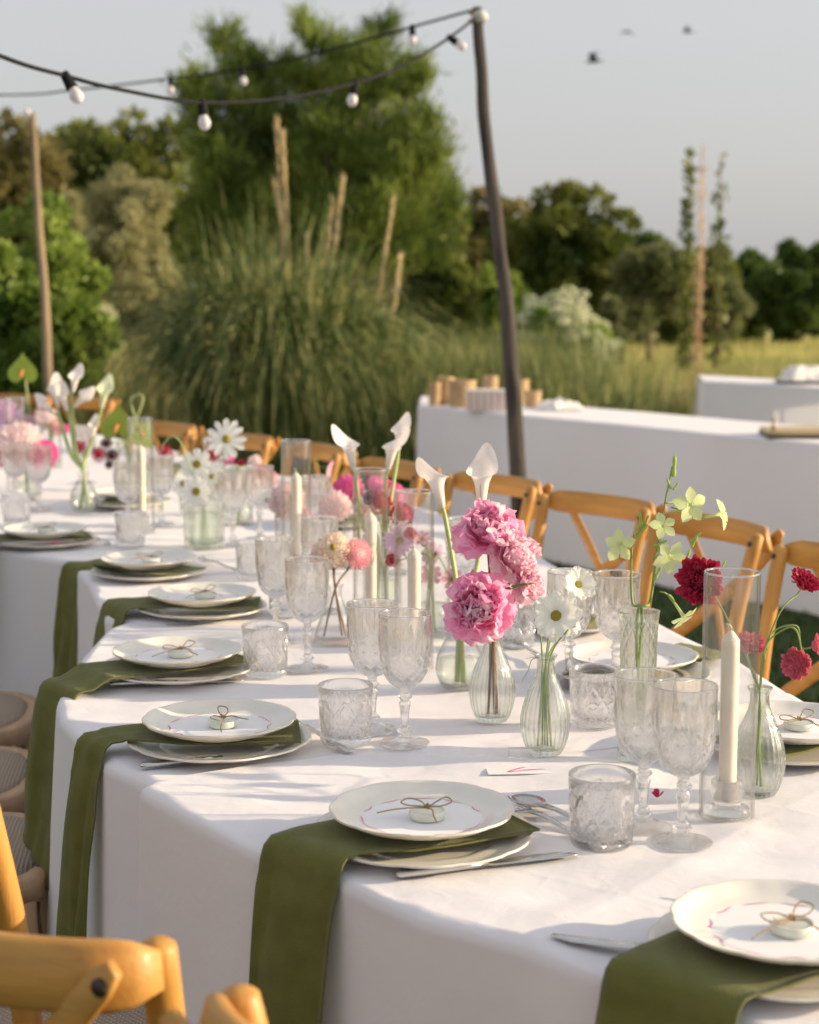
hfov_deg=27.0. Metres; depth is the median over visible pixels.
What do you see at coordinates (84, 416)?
tall meadow grass
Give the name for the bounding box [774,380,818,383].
tray
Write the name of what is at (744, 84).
sky
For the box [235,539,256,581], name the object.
tumbler
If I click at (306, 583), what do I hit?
goblet
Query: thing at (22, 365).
anthurium
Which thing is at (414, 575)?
taper candle
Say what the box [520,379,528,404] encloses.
basket
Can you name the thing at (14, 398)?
glass tube
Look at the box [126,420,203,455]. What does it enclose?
cross back chair
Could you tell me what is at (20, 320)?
leafy shrub
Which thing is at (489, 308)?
leafy shrub
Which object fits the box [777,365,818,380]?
napkin pile
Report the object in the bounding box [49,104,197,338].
oak tree
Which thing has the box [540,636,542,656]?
flower stem
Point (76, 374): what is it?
calla lily
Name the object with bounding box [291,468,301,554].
taper candle
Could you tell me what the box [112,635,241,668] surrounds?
salad plate
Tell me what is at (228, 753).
dinner plate
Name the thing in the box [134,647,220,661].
menu card
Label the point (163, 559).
menu card
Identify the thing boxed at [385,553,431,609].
dahlia
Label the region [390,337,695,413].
tall meadow grass
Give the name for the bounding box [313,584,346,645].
vase
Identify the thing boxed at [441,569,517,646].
peony
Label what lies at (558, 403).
napkin pile
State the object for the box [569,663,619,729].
tumbler
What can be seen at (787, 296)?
field maple
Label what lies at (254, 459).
dahlia
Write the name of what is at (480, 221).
oak tree
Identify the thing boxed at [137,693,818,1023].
tablecloth
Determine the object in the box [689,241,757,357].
willow tree
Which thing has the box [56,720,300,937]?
napkin
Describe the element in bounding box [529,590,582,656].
cosmos
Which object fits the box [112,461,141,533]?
goblet
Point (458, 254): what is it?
oak tree
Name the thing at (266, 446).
cross back chair
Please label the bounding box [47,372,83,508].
calla lily
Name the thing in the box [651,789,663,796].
fallen petals
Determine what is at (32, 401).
cross back chair
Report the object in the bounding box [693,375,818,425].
tablecloth
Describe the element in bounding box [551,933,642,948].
knife
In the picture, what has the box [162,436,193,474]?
flower stem
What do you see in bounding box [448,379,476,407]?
basket
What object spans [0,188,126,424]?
leafy shrub
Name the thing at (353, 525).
dinner plate
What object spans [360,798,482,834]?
menu card
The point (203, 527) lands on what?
vase
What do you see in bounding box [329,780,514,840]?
salad plate
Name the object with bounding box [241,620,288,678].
tumbler
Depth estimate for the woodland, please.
60.42 m
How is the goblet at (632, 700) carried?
on the tablecloth at (480, 945)
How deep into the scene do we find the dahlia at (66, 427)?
6.33 m
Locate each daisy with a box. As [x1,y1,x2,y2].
[204,418,246,487]
[382,524,428,609]
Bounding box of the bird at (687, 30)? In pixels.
[682,26,693,32]
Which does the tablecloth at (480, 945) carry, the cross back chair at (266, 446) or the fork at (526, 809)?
the fork at (526, 809)
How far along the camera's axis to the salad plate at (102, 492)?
5.21 m
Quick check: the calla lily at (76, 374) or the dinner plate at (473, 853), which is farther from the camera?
the calla lily at (76, 374)
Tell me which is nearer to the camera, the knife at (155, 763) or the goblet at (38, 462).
the knife at (155, 763)
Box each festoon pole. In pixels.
[24,109,56,420]
[468,7,528,537]
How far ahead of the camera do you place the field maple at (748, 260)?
43.51 m
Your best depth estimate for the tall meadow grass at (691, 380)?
25.03 m
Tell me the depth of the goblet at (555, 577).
2.81 m
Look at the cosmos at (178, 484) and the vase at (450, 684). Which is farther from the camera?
the cosmos at (178, 484)
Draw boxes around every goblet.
[1,441,26,491]
[25,445,51,511]
[74,425,95,482]
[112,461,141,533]
[146,455,173,525]
[203,437,225,487]
[217,469,246,547]
[244,464,273,538]
[255,536,295,642]
[284,556,328,672]
[300,474,330,515]
[301,515,337,613]
[346,598,397,735]
[378,608,431,749]
[381,488,414,574]
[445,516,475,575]
[547,567,593,690]
[593,569,640,665]
[613,667,677,836]
[651,677,718,852]
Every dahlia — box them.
[0,398,53,441]
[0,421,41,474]
[18,414,51,432]
[25,439,58,491]
[32,408,56,441]
[46,419,63,436]
[49,424,69,440]
[77,441,132,460]
[91,442,130,461]
[100,437,130,460]
[105,442,127,463]
[105,443,126,469]
[126,442,172,460]
[208,449,239,520]
[222,454,237,520]
[236,459,245,468]
[239,454,262,468]
[266,481,306,536]
[274,472,278,485]
[290,497,312,516]
[309,542,342,635]
[313,531,352,636]
[317,489,359,526]
[323,537,372,636]
[332,473,364,537]
[354,503,372,539]
[357,475,383,529]
[358,480,402,537]
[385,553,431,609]
[404,527,433,628]
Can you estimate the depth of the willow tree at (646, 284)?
29.48 m
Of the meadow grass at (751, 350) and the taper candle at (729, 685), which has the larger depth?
the meadow grass at (751, 350)
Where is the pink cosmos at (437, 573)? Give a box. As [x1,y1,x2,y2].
[421,566,441,610]
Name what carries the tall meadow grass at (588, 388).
on the ground at (112, 312)
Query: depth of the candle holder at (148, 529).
4.62 m
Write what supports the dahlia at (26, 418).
in the vase
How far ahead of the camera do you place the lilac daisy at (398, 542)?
3.28 m
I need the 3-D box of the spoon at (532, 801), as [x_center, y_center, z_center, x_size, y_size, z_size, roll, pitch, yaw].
[0.195,0.376,2.113,0.038,0.010,0.199,-5,9,-36]
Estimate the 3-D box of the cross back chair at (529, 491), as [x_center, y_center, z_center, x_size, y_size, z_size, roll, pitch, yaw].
[0.082,0.343,4.909,0.553,0.869,0.427,-6,9,-37]
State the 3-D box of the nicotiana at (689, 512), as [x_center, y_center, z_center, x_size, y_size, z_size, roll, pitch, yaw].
[0.382,0.128,2.405,0.137,0.414,0.084,0,7,0]
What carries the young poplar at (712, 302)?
on the ground at (112, 312)
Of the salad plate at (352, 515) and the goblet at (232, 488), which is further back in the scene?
the salad plate at (352, 515)
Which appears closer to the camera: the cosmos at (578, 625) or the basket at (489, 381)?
the cosmos at (578, 625)
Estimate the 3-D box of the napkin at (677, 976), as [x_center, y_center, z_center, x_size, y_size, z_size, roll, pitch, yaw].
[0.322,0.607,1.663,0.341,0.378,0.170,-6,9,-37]
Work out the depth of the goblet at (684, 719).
1.99 m
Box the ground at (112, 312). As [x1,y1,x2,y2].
[96,292,816,450]
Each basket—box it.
[428,382,440,405]
[437,376,453,404]
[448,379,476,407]
[482,375,497,388]
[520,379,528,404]
[524,390,541,406]
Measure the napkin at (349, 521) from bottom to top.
0.378 m
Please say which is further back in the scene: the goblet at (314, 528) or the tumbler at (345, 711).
the goblet at (314, 528)
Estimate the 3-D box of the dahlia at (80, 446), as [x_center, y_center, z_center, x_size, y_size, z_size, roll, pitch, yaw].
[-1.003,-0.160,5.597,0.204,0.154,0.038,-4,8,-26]
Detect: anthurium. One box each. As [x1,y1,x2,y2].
[8,352,51,449]
[100,403,134,460]
[127,394,153,460]
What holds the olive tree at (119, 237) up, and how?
on the ground at (112, 312)
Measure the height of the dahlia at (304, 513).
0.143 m
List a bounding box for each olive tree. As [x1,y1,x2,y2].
[63,190,91,261]
[79,161,191,359]
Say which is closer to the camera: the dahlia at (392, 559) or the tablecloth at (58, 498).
the dahlia at (392, 559)
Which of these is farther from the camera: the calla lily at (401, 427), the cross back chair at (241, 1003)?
the calla lily at (401, 427)
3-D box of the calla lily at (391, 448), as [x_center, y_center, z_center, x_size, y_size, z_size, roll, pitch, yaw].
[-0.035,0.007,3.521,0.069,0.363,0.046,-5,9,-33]
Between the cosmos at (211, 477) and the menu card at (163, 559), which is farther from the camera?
the cosmos at (211, 477)
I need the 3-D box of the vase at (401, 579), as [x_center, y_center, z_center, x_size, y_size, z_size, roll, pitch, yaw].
[-0.056,0.126,3.505,0.083,0.159,0.083,0,7,0]
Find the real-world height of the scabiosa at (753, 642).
0.183 m
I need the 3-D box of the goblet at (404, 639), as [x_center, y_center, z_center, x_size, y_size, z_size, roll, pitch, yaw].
[-0.007,0.240,2.467,0.077,0.193,0.077,6,9,38]
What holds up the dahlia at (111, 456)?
in the vase
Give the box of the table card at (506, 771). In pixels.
[486,767,552,774]
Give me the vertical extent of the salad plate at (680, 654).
0.021 m
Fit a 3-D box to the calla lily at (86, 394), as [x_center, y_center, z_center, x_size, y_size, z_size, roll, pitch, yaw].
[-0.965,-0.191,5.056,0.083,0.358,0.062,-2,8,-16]
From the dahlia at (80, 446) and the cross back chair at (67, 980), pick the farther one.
the dahlia at (80, 446)
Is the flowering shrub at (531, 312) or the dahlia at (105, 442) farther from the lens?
the flowering shrub at (531, 312)
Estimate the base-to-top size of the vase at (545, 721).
0.142 m
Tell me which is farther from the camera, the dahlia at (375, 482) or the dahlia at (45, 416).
the dahlia at (45, 416)
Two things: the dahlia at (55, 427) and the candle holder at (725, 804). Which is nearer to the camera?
the candle holder at (725, 804)
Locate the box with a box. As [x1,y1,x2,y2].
[466,389,505,410]
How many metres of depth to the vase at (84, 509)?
5.04 m
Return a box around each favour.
[27,522,57,532]
[127,551,162,563]
[152,640,197,658]
[185,584,222,598]
[208,706,247,731]
[377,796,451,822]
[751,901,818,939]
[778,709,818,731]
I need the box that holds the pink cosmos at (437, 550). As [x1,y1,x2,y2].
[421,541,442,629]
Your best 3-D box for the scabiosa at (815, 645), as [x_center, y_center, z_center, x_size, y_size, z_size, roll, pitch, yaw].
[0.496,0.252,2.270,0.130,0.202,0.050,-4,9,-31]
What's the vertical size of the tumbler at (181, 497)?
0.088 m
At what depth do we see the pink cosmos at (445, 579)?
3.25 m
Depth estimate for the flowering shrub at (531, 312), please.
23.15 m
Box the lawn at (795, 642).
[364,478,818,702]
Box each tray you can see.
[759,418,818,437]
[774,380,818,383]
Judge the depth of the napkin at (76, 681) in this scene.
2.82 m
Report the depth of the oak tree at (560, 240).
38.89 m
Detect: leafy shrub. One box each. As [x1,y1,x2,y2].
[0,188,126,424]
[0,237,75,425]
[381,243,485,355]
[476,260,540,351]
[652,251,742,346]
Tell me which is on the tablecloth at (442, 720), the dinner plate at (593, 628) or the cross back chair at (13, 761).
the dinner plate at (593, 628)
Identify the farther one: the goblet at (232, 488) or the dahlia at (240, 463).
the dahlia at (240, 463)
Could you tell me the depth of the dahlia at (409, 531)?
3.27 m
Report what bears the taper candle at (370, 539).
in the candle holder
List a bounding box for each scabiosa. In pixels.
[674,554,758,689]
[738,631,765,683]
[759,626,811,689]
[761,567,818,684]
[761,624,818,686]
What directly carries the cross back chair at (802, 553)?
on the lawn at (795, 642)
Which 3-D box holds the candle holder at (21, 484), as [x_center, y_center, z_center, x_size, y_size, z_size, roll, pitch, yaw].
[-1.255,-0.079,5.467,0.058,0.047,0.058,0,7,0]
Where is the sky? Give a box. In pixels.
[0,0,818,290]
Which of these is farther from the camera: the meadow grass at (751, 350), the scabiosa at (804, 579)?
the meadow grass at (751, 350)
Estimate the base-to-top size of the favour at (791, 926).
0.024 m
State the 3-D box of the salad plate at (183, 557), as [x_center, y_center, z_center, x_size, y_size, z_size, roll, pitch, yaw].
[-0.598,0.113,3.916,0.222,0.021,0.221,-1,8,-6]
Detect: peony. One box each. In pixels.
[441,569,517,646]
[450,498,535,589]
[489,528,541,583]
[508,566,545,607]
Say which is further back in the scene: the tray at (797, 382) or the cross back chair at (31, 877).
the tray at (797, 382)
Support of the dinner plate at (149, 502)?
on the tablecloth at (58, 498)
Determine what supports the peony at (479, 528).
in the vase at (492, 690)
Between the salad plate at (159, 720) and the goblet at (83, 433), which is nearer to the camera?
the salad plate at (159, 720)
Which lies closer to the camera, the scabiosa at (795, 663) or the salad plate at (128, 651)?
the scabiosa at (795, 663)
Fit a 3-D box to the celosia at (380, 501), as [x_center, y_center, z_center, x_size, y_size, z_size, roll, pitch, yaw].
[-0.060,0.073,3.506,0.054,0.235,0.050,0,7,0]
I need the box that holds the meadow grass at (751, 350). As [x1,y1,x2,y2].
[95,333,818,381]
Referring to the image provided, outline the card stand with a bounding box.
[508,747,540,758]
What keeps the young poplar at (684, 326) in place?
on the ground at (112, 312)
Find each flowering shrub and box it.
[500,285,621,373]
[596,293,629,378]
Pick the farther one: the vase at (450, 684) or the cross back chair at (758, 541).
the cross back chair at (758, 541)
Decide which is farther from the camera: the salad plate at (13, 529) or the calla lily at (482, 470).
the salad plate at (13, 529)
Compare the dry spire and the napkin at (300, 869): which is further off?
the dry spire
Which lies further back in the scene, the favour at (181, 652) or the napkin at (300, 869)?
the favour at (181, 652)
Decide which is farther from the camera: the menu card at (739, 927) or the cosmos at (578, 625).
the cosmos at (578, 625)
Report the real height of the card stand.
0.014 m
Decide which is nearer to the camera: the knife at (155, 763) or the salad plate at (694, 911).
the salad plate at (694, 911)
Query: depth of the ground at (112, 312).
53.67 m
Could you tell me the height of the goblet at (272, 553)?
0.193 m
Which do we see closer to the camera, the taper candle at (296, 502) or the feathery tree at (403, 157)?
the taper candle at (296, 502)
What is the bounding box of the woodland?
[108,163,782,305]
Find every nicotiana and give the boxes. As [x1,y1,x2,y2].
[605,511,648,613]
[636,456,727,628]
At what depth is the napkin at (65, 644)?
4.04 m
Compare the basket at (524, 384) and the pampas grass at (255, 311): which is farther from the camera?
the pampas grass at (255, 311)
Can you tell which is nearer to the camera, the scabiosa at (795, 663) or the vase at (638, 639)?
the scabiosa at (795, 663)
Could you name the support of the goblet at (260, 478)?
on the tablecloth at (27, 617)
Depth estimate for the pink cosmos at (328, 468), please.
4.33 m
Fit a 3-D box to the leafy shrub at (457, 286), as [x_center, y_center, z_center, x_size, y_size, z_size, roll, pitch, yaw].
[0.364,-3.646,29.825,1.916,2.306,1.611,0,7,0]
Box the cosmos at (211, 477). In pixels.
[200,466,220,485]
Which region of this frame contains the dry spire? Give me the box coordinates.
[688,144,709,374]
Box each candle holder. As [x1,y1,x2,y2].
[9,479,25,491]
[145,514,152,532]
[703,776,749,820]
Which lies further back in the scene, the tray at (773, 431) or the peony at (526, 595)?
the tray at (773, 431)
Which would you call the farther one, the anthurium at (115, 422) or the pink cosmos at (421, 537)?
the anthurium at (115, 422)
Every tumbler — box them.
[1,492,30,524]
[114,510,145,546]
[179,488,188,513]
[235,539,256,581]
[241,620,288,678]
[269,595,293,617]
[318,678,372,748]
[501,600,535,649]
[568,764,635,852]
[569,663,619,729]
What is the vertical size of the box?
0.110 m
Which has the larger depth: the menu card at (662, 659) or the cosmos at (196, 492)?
the cosmos at (196, 492)
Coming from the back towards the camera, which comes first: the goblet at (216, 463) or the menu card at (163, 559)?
the goblet at (216, 463)
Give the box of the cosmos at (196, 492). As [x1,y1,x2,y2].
[180,476,210,507]
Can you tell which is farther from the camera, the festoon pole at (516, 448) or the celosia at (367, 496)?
the festoon pole at (516, 448)
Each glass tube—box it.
[4,397,26,481]
[127,417,154,531]
[281,439,310,526]
[352,467,387,599]
[394,488,433,667]
[699,567,760,816]
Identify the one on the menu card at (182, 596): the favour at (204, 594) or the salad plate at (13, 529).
the favour at (204, 594)
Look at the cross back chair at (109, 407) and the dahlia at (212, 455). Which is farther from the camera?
the cross back chair at (109, 407)
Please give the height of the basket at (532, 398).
0.092 m
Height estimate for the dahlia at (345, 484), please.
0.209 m
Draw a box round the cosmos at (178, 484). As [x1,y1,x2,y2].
[171,471,188,495]
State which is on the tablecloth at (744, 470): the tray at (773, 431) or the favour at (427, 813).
the tray at (773, 431)
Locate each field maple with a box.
[728,246,775,342]
[746,236,818,345]
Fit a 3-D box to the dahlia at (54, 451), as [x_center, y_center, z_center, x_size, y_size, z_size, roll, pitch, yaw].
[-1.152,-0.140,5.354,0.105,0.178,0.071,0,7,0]
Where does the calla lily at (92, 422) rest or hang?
in the vase at (84, 509)
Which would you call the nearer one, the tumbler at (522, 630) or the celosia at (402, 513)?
the tumbler at (522, 630)
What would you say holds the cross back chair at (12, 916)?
on the lawn at (795, 642)
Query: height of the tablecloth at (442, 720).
0.754 m
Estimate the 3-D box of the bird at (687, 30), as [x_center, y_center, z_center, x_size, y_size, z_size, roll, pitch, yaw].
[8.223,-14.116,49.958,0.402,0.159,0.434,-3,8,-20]
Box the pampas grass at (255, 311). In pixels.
[61,114,499,475]
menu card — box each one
[16,529,71,532]
[117,557,179,563]
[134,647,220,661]
[166,591,238,600]
[168,713,270,735]
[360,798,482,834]
[589,652,675,665]
[708,903,818,958]
[773,715,818,738]
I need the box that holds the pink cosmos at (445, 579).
[433,555,461,619]
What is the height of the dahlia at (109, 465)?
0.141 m
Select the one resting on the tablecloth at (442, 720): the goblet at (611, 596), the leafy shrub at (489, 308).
the goblet at (611, 596)
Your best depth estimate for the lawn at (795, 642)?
7.14 m
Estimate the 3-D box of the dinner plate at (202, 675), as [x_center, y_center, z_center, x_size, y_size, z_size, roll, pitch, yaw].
[-0.397,0.270,2.921,0.266,0.018,0.266,3,8,22]
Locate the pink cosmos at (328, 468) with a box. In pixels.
[289,460,333,529]
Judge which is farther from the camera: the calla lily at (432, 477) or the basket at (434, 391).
the basket at (434, 391)
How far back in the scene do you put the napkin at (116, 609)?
3.45 m
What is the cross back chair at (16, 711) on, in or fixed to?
on the lawn at (795, 642)
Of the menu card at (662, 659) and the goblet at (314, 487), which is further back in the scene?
the goblet at (314, 487)
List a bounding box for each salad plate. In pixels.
[0,522,87,538]
[91,487,155,499]
[100,549,196,569]
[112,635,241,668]
[141,698,296,742]
[148,582,256,606]
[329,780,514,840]
[338,504,378,518]
[573,640,698,669]
[670,879,818,965]
[718,700,818,744]
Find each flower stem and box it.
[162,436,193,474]
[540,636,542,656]
[550,629,567,656]
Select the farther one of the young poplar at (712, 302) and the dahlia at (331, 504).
the young poplar at (712, 302)
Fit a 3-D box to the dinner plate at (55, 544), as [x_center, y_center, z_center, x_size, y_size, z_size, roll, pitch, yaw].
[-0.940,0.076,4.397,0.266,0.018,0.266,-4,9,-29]
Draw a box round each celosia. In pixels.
[363,491,381,576]
[367,491,392,598]
[381,502,414,586]
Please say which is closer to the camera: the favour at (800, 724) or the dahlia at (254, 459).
the favour at (800, 724)
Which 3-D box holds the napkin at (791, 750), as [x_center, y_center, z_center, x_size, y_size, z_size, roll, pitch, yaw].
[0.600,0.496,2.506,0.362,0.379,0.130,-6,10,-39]
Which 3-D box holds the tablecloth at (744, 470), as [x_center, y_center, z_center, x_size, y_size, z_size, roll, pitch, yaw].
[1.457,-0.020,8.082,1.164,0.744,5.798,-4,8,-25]
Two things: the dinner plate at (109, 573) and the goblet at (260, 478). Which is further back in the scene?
the goblet at (260, 478)
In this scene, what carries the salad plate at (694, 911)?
on the napkin at (677, 976)
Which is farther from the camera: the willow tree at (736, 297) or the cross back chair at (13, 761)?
the willow tree at (736, 297)
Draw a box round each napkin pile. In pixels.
[533,397,584,409]
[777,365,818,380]
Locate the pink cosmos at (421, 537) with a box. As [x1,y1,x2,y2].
[414,530,430,609]
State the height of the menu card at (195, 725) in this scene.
0.001 m
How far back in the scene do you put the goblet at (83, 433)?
5.77 m
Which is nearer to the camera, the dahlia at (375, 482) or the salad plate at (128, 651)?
the salad plate at (128, 651)
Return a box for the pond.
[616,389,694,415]
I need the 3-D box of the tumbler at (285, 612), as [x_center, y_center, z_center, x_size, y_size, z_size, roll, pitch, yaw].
[-0.246,0.165,3.449,0.080,0.088,0.080,-1,8,-11]
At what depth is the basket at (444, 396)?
9.70 m
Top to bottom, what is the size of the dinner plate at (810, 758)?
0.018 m
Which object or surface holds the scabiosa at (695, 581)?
in the vase at (765, 750)
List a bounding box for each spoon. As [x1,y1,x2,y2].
[86,531,110,543]
[511,794,569,818]
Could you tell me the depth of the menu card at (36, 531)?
4.41 m
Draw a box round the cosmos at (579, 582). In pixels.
[547,565,596,656]
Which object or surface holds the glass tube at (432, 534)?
on the tablecloth at (442, 720)
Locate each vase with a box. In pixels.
[71,473,97,512]
[183,487,224,551]
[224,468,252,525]
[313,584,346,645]
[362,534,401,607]
[432,553,450,638]
[435,633,468,690]
[469,638,515,722]
[520,652,569,756]
[617,607,660,763]
[736,684,785,797]
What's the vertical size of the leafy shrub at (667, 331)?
2.366 m
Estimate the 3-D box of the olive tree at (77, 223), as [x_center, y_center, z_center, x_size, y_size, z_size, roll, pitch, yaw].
[-4.532,-2.937,22.835,0.845,2.714,0.784,-3,8,-24]
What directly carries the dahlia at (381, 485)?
in the vase
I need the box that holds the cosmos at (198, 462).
[180,448,211,478]
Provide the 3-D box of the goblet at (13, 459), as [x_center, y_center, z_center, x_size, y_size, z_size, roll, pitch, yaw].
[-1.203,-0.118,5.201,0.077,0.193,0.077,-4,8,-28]
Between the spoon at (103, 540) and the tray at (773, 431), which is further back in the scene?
the tray at (773, 431)
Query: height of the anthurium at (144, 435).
0.300 m
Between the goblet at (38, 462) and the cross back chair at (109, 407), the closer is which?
the goblet at (38, 462)
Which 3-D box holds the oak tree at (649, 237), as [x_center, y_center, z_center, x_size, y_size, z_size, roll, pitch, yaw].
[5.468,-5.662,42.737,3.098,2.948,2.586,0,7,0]
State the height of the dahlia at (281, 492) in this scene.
0.178 m
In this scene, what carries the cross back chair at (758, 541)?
on the lawn at (795, 642)
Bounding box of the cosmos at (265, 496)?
[257,491,291,519]
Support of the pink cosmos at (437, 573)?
in the vase at (449, 587)
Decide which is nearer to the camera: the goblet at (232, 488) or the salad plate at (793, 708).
the salad plate at (793, 708)
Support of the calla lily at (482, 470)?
in the vase at (450, 684)
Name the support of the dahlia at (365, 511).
in the vase
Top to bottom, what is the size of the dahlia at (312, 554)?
0.176 m
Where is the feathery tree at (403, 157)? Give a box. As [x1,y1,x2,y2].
[157,0,474,311]
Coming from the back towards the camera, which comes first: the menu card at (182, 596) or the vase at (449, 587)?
the menu card at (182, 596)
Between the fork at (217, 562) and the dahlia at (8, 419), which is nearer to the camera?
the fork at (217, 562)
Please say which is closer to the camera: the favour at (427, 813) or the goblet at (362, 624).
the favour at (427, 813)
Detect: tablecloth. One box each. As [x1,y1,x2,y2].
[0,425,419,601]
[0,508,556,697]
[47,607,784,941]
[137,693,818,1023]
[415,396,818,615]
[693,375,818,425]
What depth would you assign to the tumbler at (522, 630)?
3.12 m
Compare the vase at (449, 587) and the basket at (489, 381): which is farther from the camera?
the basket at (489, 381)
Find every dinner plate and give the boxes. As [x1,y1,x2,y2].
[0,534,96,548]
[84,495,171,507]
[90,561,206,581]
[106,653,249,684]
[127,723,310,763]
[138,599,267,619]
[317,812,532,868]
[338,514,381,527]
[535,622,599,632]
[555,659,710,679]
[647,912,818,1002]
[714,723,818,765]
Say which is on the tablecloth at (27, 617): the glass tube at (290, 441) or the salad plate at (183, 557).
the glass tube at (290, 441)
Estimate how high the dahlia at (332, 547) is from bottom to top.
0.196 m
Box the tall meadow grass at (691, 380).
[597,354,818,391]
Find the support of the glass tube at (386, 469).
on the tablecloth at (442, 720)
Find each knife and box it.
[108,678,242,685]
[140,750,295,767]
[395,852,578,877]
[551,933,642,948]
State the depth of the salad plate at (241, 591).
3.51 m
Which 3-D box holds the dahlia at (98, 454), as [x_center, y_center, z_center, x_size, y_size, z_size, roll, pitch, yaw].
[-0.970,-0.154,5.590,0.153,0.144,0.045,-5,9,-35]
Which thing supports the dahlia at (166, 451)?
in the vase
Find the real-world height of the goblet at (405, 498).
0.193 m
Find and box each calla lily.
[35,393,83,508]
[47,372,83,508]
[56,381,83,505]
[68,363,83,504]
[68,386,95,507]
[82,414,99,508]
[84,373,113,507]
[331,424,379,597]
[382,428,409,598]
[385,412,410,598]
[415,457,465,682]
[454,443,497,681]
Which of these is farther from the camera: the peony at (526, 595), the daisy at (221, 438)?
the daisy at (221, 438)
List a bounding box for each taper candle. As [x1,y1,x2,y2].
[136,442,145,510]
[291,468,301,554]
[365,508,375,597]
[407,544,420,608]
[718,623,739,782]
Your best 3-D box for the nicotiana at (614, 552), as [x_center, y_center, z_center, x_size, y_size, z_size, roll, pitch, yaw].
[0.314,0.166,2.408,0.050,0.336,0.070,-4,9,-31]
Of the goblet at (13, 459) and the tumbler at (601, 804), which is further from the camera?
the goblet at (13, 459)
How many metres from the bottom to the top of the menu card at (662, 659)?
0.001 m
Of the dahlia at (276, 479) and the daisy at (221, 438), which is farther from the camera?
the dahlia at (276, 479)
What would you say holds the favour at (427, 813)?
on the menu card at (459, 817)
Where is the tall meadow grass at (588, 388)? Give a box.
[112,314,736,487]
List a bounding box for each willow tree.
[603,239,695,365]
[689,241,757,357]
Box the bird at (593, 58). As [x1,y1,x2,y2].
[586,51,601,62]
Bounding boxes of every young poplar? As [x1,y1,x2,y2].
[673,147,698,372]
[701,152,731,369]
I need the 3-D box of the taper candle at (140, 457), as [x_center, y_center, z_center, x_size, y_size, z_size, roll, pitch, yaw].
[-0.726,-0.078,4.615,0.023,0.225,0.023,0,7,0]
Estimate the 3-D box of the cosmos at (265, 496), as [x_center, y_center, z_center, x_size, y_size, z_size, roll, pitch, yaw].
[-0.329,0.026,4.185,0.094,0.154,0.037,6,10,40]
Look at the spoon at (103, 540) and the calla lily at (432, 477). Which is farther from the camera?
the spoon at (103, 540)
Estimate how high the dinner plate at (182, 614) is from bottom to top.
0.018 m
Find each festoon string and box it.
[0,9,471,95]
[0,16,476,129]
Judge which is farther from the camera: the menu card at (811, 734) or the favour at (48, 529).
the favour at (48, 529)
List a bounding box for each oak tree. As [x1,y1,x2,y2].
[0,106,120,245]
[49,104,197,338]
[53,118,98,163]
[174,102,475,294]
[439,183,534,275]
[480,178,644,319]
[597,228,670,340]
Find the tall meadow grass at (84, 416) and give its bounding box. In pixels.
[9,324,193,451]
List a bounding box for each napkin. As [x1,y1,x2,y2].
[0,531,93,541]
[23,654,243,890]
[52,558,204,676]
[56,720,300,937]
[93,596,260,646]
[101,464,181,503]
[249,815,539,1023]
[338,502,381,523]
[565,643,720,675]
[587,617,595,627]
[595,929,818,1023]
[715,735,818,757]
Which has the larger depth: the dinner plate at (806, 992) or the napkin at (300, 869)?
the napkin at (300, 869)
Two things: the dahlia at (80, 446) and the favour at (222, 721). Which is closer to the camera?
the favour at (222, 721)
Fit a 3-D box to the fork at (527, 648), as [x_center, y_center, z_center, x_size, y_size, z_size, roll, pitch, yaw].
[0.212,0.247,3.095,0.023,0.010,0.205,-3,8,-22]
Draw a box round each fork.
[197,556,236,571]
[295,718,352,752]
[508,795,570,834]
[519,643,537,653]
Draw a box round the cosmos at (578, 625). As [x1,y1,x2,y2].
[547,622,580,654]
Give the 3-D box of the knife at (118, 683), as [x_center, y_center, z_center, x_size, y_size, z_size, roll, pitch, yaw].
[-0.391,0.282,2.851,0.224,0.007,0.019,-1,8,-8]
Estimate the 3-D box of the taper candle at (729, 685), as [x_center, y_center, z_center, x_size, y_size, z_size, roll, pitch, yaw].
[0.397,0.249,2.122,0.023,0.225,0.023,0,7,0]
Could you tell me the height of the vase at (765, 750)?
0.142 m
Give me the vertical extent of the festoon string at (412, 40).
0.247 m
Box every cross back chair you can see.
[0,394,49,419]
[0,691,35,749]
[0,746,41,926]
[0,805,146,1023]
[0,931,185,1023]
[2,812,47,935]
[44,397,119,431]
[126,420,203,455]
[158,983,267,1023]
[187,431,280,464]
[280,442,357,484]
[349,457,440,506]
[438,471,552,535]
[532,490,666,577]
[640,510,783,650]
[754,540,818,696]

